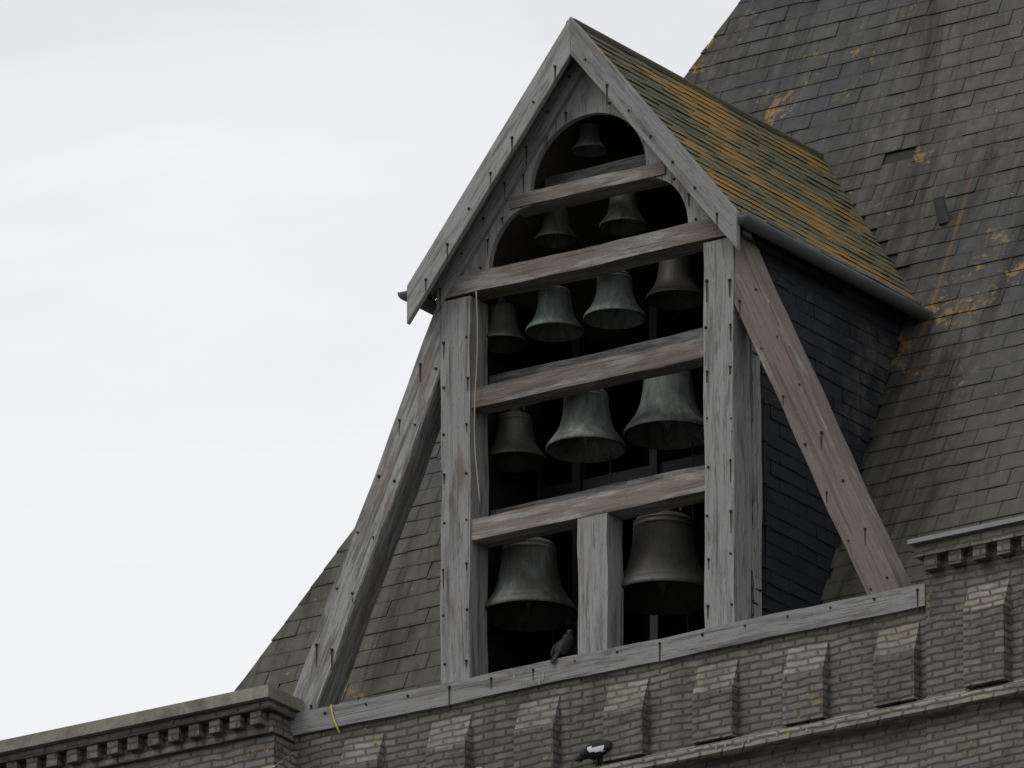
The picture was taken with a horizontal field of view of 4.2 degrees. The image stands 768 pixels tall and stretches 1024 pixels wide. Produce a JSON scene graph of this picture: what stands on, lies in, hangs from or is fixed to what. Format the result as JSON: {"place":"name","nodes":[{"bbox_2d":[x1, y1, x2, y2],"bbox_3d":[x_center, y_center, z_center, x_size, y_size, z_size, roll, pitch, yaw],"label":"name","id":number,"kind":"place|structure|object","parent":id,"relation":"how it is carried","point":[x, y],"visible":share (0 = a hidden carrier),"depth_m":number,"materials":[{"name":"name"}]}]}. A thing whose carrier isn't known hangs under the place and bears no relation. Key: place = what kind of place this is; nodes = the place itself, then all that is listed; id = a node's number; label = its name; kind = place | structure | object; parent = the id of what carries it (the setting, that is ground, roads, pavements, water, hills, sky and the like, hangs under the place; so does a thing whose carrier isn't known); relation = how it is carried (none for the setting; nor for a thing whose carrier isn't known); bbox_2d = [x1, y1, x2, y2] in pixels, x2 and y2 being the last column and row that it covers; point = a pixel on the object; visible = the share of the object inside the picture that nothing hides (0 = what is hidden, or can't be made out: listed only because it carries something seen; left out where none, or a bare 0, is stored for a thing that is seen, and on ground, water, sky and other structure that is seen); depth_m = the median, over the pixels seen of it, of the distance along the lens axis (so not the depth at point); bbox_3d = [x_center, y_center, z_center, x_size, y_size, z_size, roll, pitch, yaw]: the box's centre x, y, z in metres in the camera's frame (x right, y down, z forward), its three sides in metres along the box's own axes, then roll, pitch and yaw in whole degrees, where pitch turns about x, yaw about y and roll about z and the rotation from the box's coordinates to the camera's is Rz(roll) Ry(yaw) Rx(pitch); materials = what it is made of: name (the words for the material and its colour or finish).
{"place":"outdoors","nodes":[
{"label":"outdoors","id":0,"kind":"place"},
{"bbox_2d":[0,0,739,739],"label":"sky","id":1,"kind":"structure","parent":0,"point":[215,215],"materials":[{"name":"white"}]},
{"bbox_2d":[398,291,436,314],"bbox_3d":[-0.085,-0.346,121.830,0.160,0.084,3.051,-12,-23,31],"label":"gutter","id":2,"kind":"object","parent":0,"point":[429,305],"visible":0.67,"depth_m":120.82,"materials":[{"name":"metal"}]},
{"bbox_2d":[430,24,823,348],"bbox_3d":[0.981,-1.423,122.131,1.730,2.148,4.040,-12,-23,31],"label":"dormer roof slab","id":3,"kind":"structure","parent":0,"point":[662,207],"depth_m":121.70,"materials":[{"name":"black"}]},
{"bbox_2d":[601,47,888,262],"bbox_3d":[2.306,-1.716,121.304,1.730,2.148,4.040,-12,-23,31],"label":"moss","id":4,"kind":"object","parent":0,"point":[764,162],"depth_m":120.92,"materials":[{"name":"plant"}]},
{"bbox_2d":[582,28,914,298],"bbox_3d":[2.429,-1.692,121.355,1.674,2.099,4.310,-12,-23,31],"label":"dormer slates","id":5,"kind":"object","parent":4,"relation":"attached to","point":[737,151],"visible":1,"depth_m":121.09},
{"bbox_2d":[571,17,739,250],"bbox_3d":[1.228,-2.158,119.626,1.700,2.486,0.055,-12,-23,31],"label":"bargeboard","id":6,"kind":"object","parent":5,"relation":"attached to","point":[665,145],"visible":1,"depth_m":119.58,"materials":[{"name":"grey wood"}]},
{"bbox_2d":[764,220,920,304],"bbox_3d":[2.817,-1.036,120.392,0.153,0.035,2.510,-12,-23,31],"label":"roof edge","id":7,"kind":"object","parent":5,"relation":"attached to","point":[847,264],"depth_m":120.42,"materials":[{"name":"grey wood"}]},
{"bbox_2d":[738,213,932,321],"bbox_3d":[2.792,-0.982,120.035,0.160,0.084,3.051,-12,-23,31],"label":"gutter","id":8,"kind":"object","parent":7,"relation":"attached to","point":[821,260],"visible":1,"depth_m":119.93,"materials":[{"name":"metal"}]},
{"bbox_2d":[751,232,905,616],"bbox_3d":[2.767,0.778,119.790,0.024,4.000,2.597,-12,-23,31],"label":"cheek slates","id":9,"kind":"object","parent":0,"point":[848,334],"visible":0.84,"depth_m":119.76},
{"label":"ground","id":10,"kind":"structure","parent":0,"visible":0},
{"bbox_2d":[0,699,297,767],"bbox_3d":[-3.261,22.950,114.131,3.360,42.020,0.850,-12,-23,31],"label":"pier","id":11,"kind":"structure","parent":10,"relation":"on","point":[258,734],"depth_m":120.40,"materials":[{"name":"brick"}]},
{"bbox_2d":[0,684,302,754],"bbox_3d":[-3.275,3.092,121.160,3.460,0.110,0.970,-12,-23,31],"label":"pier coping","id":12,"kind":"object","parent":11,"relation":"on","point":[150,716],"visible":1,"depth_m":120.52,"materials":[{"name":"stone"}]},
{"bbox_2d":[293,607,926,767],"bbox_3d":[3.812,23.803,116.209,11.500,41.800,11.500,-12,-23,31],"label":"tower wall","id":13,"kind":"structure","parent":10,"relation":"on","point":[761,666],"depth_m":118.00,"materials":[{"name":"brick"}]},
{"bbox_2d":[290,583,925,736],"bbox_3d":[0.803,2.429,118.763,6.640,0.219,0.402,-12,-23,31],"label":"sill plate","id":14,"kind":"object","parent":13,"relation":"on","point":[679,646],"visible":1,"depth_m":118.51,"materials":[{"name":"grey wood"}]},
{"bbox_2d":[330,705,339,733],"bbox_3d":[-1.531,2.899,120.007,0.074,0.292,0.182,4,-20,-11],"label":"yellow strap","id":15,"kind":"object","parent":14,"relation":"attached to","point":[335,723],"visible":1,"depth_m":119.97,"materials":[{"name":"yellow fabric"}]},
{"bbox_2d":[293,306,440,710],"bbox_3d":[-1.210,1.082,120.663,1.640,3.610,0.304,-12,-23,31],"label":"strut","id":16,"kind":"object","parent":14,"relation":"on","point":[382,520],"visible":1,"depth_m":120.45,"materials":[{"name":"grey wood"}]},
{"bbox_2d":[440,296,488,683],"bbox_3d":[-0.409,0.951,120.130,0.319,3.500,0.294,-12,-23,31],"label":"post","id":17,"kind":"object","parent":14,"relation":"on","point":[463,634],"visible":1,"depth_m":120.02,"materials":[{"name":"grey wood"}]},
{"bbox_2d":[471,337,703,414],"bbox_3d":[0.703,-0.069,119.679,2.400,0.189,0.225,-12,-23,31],"label":"beam","id":18,"kind":"structure","parent":17,"relation":"attached to","point":[594,375],"depth_m":119.61,"materials":[{"name":"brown wood"}]},
{"bbox_2d":[471,470,704,547],"bbox_3d":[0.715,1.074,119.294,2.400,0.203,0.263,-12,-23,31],"label":"beam","id":19,"kind":"structure","parent":17,"relation":"attached to","point":[639,500],"depth_m":119.21,"materials":[{"name":"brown wood"}]},
{"bbox_2d":[445,218,751,300],"bbox_3d":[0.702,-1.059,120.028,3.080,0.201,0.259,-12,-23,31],"label":"tie beam","id":20,"kind":"structure","parent":17,"relation":"on","point":[619,255],"depth_m":119.95,"materials":[{"name":"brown wood"}]},
{"bbox_2d":[474,291,480,502],"bbox_3d":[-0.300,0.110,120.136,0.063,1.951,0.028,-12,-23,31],"label":"hanging rope","id":21,"kind":"object","parent":20,"relation":"hanging from","point":[475,400],"visible":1,"depth_m":120.13,"materials":[{"name":"yellow"}]},
{"bbox_2d":[550,629,574,663],"bbox_3d":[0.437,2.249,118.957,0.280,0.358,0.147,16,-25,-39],"label":"pigeon","id":22,"kind":"object","parent":14,"relation":"on","point":[563,646],"depth_m":118.91,"materials":[{"name":"grey"}]},
{"bbox_2d":[577,513,623,653],"bbox_3d":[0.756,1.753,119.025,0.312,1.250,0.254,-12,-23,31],"label":"post","id":23,"kind":"object","parent":14,"relation":"on","point":[600,579],"visible":1,"depth_m":118.94,"materials":[{"name":"grey wood"}]},
{"bbox_2d":[310,68,917,709],"bbox_3d":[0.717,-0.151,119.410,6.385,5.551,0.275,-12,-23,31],"label":"rust runs","id":24,"kind":"object","parent":14,"relation":"on","point":[706,372],"visible":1,"depth_m":119.97,"materials":[{"name":"brown"}]},
{"bbox_2d":[309,58,918,713],"bbox_3d":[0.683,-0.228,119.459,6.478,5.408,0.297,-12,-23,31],"label":"iron bolts","id":25,"kind":"object","parent":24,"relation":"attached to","point":[707,418],"visible":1,"depth_m":119.67,"materials":[{"name":"black metal"}]},
{"bbox_2d":[475,651,835,749],"bbox_3d":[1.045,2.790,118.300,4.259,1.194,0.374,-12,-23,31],"label":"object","id":26,"kind":"object","parent":14,"relation":"on","point":[662,654],"visible":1,"depth_m":118.86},
{"bbox_2d":[703,238,751,627],"bbox_3d":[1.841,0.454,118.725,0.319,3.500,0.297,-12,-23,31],"label":"post","id":27,"kind":"object","parent":14,"relation":"on","point":[727,575],"visible":1,"depth_m":118.58,"materials":[{"name":"grey wood"}]},
{"bbox_2d":[734,234,911,594],"bbox_3d":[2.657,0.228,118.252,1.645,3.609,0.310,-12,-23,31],"label":"strut","id":28,"kind":"object","parent":14,"relation":"on","point":[809,414],"visible":1,"depth_m":118.15,"materials":[{"name":"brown wood"}]},
{"bbox_2d":[537,305,704,654],"bbox_3d":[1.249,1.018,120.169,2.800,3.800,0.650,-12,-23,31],"label":"bell frame","id":29,"kind":"object","parent":13,"relation":"on","point":[655,466],"visible":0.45,"depth_m":120.77,"materials":[{"name":"grey"}]},
{"bbox_2d":[267,3,1014,699],"bbox_3d":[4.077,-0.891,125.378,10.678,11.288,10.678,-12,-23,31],"label":"roof backing","id":30,"kind":"object","parent":13,"relation":"on","point":[631,621],"visible":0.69,"depth_m":126.28,"materials":[{"name":"grey"}]},
{"bbox_2d":[427,293,436,300],"bbox_3d":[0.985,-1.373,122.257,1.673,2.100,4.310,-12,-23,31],"label":"dormer slates","id":31,"kind":"object","parent":30,"relation":"attached to","point":[431,296],"visible":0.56,"depth_m":120.93,"materials":[{"name":"brown"}]},
{"bbox_2d":[407,17,571,324],"bbox_3d":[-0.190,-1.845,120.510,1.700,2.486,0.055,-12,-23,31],"label":"bargeboard","id":32,"kind":"object","parent":31,"relation":"attached to","point":[495,162],"visible":1,"depth_m":120.48,"materials":[{"name":"grey wood"}]},
{"bbox_2d":[437,59,585,311],"bbox_3d":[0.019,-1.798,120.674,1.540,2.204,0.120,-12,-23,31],"label":"rafter","id":33,"kind":"object","parent":31,"relation":"attached to","point":[517,168],"visible":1,"depth_m":120.62,"materials":[{"name":"grey wood"}]},
{"bbox_2d":[504,244,600,265],"bbox_3d":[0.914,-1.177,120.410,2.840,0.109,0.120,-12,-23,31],"label":"hang beam","id":34,"kind":"structure","parent":31,"relation":"attached to","point":[537,258],"depth_m":120.83,"materials":[{"name":"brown wood"}]},
{"bbox_2d":[463,73,709,273],"bbox_3d":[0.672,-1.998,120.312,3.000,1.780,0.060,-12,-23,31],"label":"gable panel","id":35,"kind":"structure","parent":31,"relation":"attached to","point":[587,98],"depth_m":120.53,"materials":[{"name":"grey wood"}]},
{"bbox_2d":[509,161,669,216],"bbox_3d":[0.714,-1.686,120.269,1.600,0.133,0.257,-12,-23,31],"label":"beam","id":36,"kind":"structure","parent":35,"relation":"attached to","point":[583,191],"depth_m":120.21,"materials":[{"name":"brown wood"}]},
{"bbox_2d":[487,115,690,538],"bbox_3d":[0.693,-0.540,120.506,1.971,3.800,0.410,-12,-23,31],"label":"bell hangers","id":37,"kind":"object","parent":31,"relation":"attached to","point":[596,119],"visible":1,"depth_m":120.83,"materials":[{"name":"black metal"}]},
{"bbox_2d":[486,296,527,352],"bbox_3d":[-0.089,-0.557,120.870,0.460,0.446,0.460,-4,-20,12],"label":"bell","id":38,"kind":"object","parent":37,"relation":"hanging from","point":[504,334],"visible":1,"depth_m":120.79,"materials":[{"name":"grey metal"}]},
{"bbox_2d":[488,407,546,471],"bbox_3d":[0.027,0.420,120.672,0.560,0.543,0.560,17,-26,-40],"label":"bell","id":39,"kind":"object","parent":37,"relation":"hanging from","point":[515,448],"visible":1,"depth_m":120.56,"materials":[{"name":"brown metal"}]},
{"bbox_2d":[485,537,577,631],"bbox_3d":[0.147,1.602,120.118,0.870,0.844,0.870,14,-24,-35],"label":"bell","id":40,"kind":"object","parent":37,"relation":"hanging from","point":[528,594],"visible":1,"depth_m":119.95,"materials":[{"name":"grey metal"}]},
{"bbox_2d":[525,285,583,341],"bbox_3d":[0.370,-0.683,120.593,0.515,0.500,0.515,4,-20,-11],"label":"bell","id":41,"kind":"object","parent":37,"relation":"hanging from","point":[554,319],"visible":1,"depth_m":120.50,"materials":[{"name":"grey metal"}]},
{"bbox_2d":[534,208,577,247],"bbox_3d":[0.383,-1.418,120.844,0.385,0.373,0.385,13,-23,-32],"label":"bell","id":42,"kind":"object","parent":37,"relation":"hanging from","point":[555,231],"visible":1,"depth_m":120.77,"materials":[{"name":"grey metal"}]},
{"bbox_2d":[546,389,626,462],"bbox_3d":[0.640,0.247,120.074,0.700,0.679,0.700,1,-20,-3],"label":"bell","id":43,"kind":"object","parent":37,"relation":"hanging from","point":[586,432],"visible":1,"depth_m":119.94,"materials":[{"name":"grey metal"}]},
{"bbox_2d":[572,118,607,156],"bbox_3d":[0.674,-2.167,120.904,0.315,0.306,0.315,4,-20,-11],"label":"bell","id":44,"kind":"object","parent":37,"relation":"hanging from","point":[589,143],"visible":1,"depth_m":120.85,"materials":[{"name":"grey metal"}]},
{"bbox_2d":[583,271,645,328],"bbox_3d":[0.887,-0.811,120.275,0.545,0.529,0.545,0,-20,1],"label":"bell","id":45,"kind":"object","parent":37,"relation":"hanging from","point":[614,305],"visible":1,"depth_m":120.17,"materials":[{"name":"grey metal"}]},
{"bbox_2d":[599,192,647,234],"bbox_3d":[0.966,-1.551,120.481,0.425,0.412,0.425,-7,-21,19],"label":"bell","id":46,"kind":"object","parent":37,"relation":"hanging from","point":[623,216],"visible":1,"depth_m":120.40,"materials":[{"name":"grey metal"}]},
{"bbox_2d":[621,509,703,614],"bbox_3d":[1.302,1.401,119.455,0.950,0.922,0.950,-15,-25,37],"label":"bell","id":47,"kind":"object","parent":37,"relation":"hanging from","point":[663,572],"visible":0.96,"depth_m":119.27,"materials":[{"name":"grey metal"}]},
{"bbox_2d":[623,370,704,449],"bbox_3d":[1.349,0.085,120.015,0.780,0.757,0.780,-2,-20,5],"label":"bell","id":48,"kind":"object","parent":37,"relation":"hanging from","point":[668,415],"visible":0.96,"depth_m":119.86,"materials":[{"name":"grey metal"}]},
{"bbox_2d":[645,255,703,309],"bbox_3d":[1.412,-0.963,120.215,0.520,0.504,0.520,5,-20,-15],"label":"bell","id":49,"kind":"object","parent":37,"relation":"hanging from","point":[675,286],"visible":1,"depth_m":120.11,"materials":[{"name":"brown metal"}]},
{"bbox_2d":[545,154,645,187],"bbox_3d":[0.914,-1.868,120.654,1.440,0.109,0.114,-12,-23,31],"label":"wooden beam","id":50,"kind":"structure","parent":31,"relation":"attached to","point":[626,163],"depth_m":120.70,"materials":[{"name":"grey wood"}]},
{"bbox_2d":[566,18,823,156],"bbox_3d":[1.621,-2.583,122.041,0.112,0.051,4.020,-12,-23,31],"label":"roof ridge","id":51,"kind":"structure","parent":31,"relation":"on","point":[697,87],"depth_m":121.95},
{"bbox_2d":[234,0,1023,703],"bbox_3d":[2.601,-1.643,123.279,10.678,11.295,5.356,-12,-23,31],"label":"roof slates","id":52,"kind":"object","parent":30,"relation":"on","point":[938,84],"visible":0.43,"depth_m":122.39,"materials":[{"name":"grey stone"}]},
{"bbox_2d":[933,197,949,223],"bbox_3d":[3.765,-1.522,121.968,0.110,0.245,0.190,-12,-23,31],"label":"roof slate","id":53,"kind":"object","parent":52,"relation":"attached to","point":[941,210],"visible":1,"depth_m":121.92,"materials":[{"name":"stone"}]},
{"bbox_2d":[643,283,704,641],"bbox_3d":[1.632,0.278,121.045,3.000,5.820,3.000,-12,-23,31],"label":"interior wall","id":54,"kind":"structure","parent":13,"relation":"on","point":[685,321],"depth_m":122.57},
{"bbox_2d":[589,679,1023,767],"bbox_3d":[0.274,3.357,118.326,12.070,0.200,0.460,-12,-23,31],"label":"string course","id":55,"kind":"object","parent":13,"relation":"attached to","point":[842,728],"depth_m":116.94,"materials":[{"name":"stone"}]},
{"bbox_2d":[574,740,611,765],"bbox_3d":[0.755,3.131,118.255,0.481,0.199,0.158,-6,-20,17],"label":"bird","id":56,"kind":"object","parent":55,"relation":"on","point":[596,750],"visible":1,"depth_m":118.21,"materials":[{"name":"grey"}]},
{"bbox_2d":[344,603,1010,767],"bbox_3d":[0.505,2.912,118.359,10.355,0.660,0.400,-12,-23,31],"label":"lesenes","id":57,"kind":"object","parent":55,"relation":"on","point":[986,655],"visible":1,"depth_m":117.28,"materials":[{"name":"brick"}]},
{"bbox_2d":[264,579,1009,767],"bbox_3d":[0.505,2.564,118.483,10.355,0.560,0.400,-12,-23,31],"label":"lesene heads","id":58,"kind":"object","parent":57,"relation":"on","point":[635,694],"visible":1,"depth_m":118.20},
{"bbox_2d":[751,262,906,617],"bbox_3d":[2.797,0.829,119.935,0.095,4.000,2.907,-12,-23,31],"label":"cheek","id":59,"kind":"object","parent":13,"relation":"on","point":[770,469],"visible":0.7,"depth_m":118.33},
{"bbox_2d":[751,248,762,617],"bbox_3d":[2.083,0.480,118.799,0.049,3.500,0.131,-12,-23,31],"label":"corner board","id":60,"kind":"object","parent":59,"relation":"attached to","point":[757,494],"visible":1,"depth_m":118.65,"materials":[{"name":"grey wood"}]},
{"bbox_2d":[763,398,766,614],"bbox_3d":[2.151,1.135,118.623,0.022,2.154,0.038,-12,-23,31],"label":"cable","id":61,"kind":"object","parent":59,"relation":"attached to","point":[764,452],"visible":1,"depth_m":118.72,"materials":[{"name":"black metal"}]},
{"bbox_2d":[761,400,768,609],"bbox_3d":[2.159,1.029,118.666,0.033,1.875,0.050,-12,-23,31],"label":"cable clips","id":62,"kind":"object","parent":61,"relation":"attached to","point":[766,566],"visible":1,"depth_m":118.61,"materials":[{"name":"black metal"}]},
{"bbox_3d":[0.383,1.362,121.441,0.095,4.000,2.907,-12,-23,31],"label":"cheek","id":63,"kind":"object","parent":13,"relation":"on","visible":0},
{"bbox_2d":[489,328,702,384],"bbox_3d":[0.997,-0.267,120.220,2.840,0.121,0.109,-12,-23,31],"label":"wooden beam","id":64,"kind":"structure","parent":63,"relation":"attached to","point":[623,350],"depth_m":120.32,"materials":[{"name":"grey wood"}]},
{"bbox_2d":[491,465,704,514],"bbox_3d":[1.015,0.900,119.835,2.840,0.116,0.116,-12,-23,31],"label":"wooden beam","id":65,"kind":"structure","parent":63,"relation":"attached to","point":[619,485],"depth_m":119.90,"materials":[{"name":"grey wood"}]},
{"bbox_2d":[915,522,1023,767],"bbox_3d":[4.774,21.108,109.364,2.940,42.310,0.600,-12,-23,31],"label":"pier","id":66,"kind":"structure","parent":10,"relation":"on","point":[956,568],"depth_m":116.49,"materials":[{"name":"brick"}]},
{"bbox_2d":[907,515,1023,547],"bbox_3d":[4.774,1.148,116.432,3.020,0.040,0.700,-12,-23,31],"label":"ledge flashing","id":67,"kind":"object","parent":66,"relation":"on","point":[963,531],"visible":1,"depth_m":116.65,"materials":[{"name":"grey metal"}]}
]}

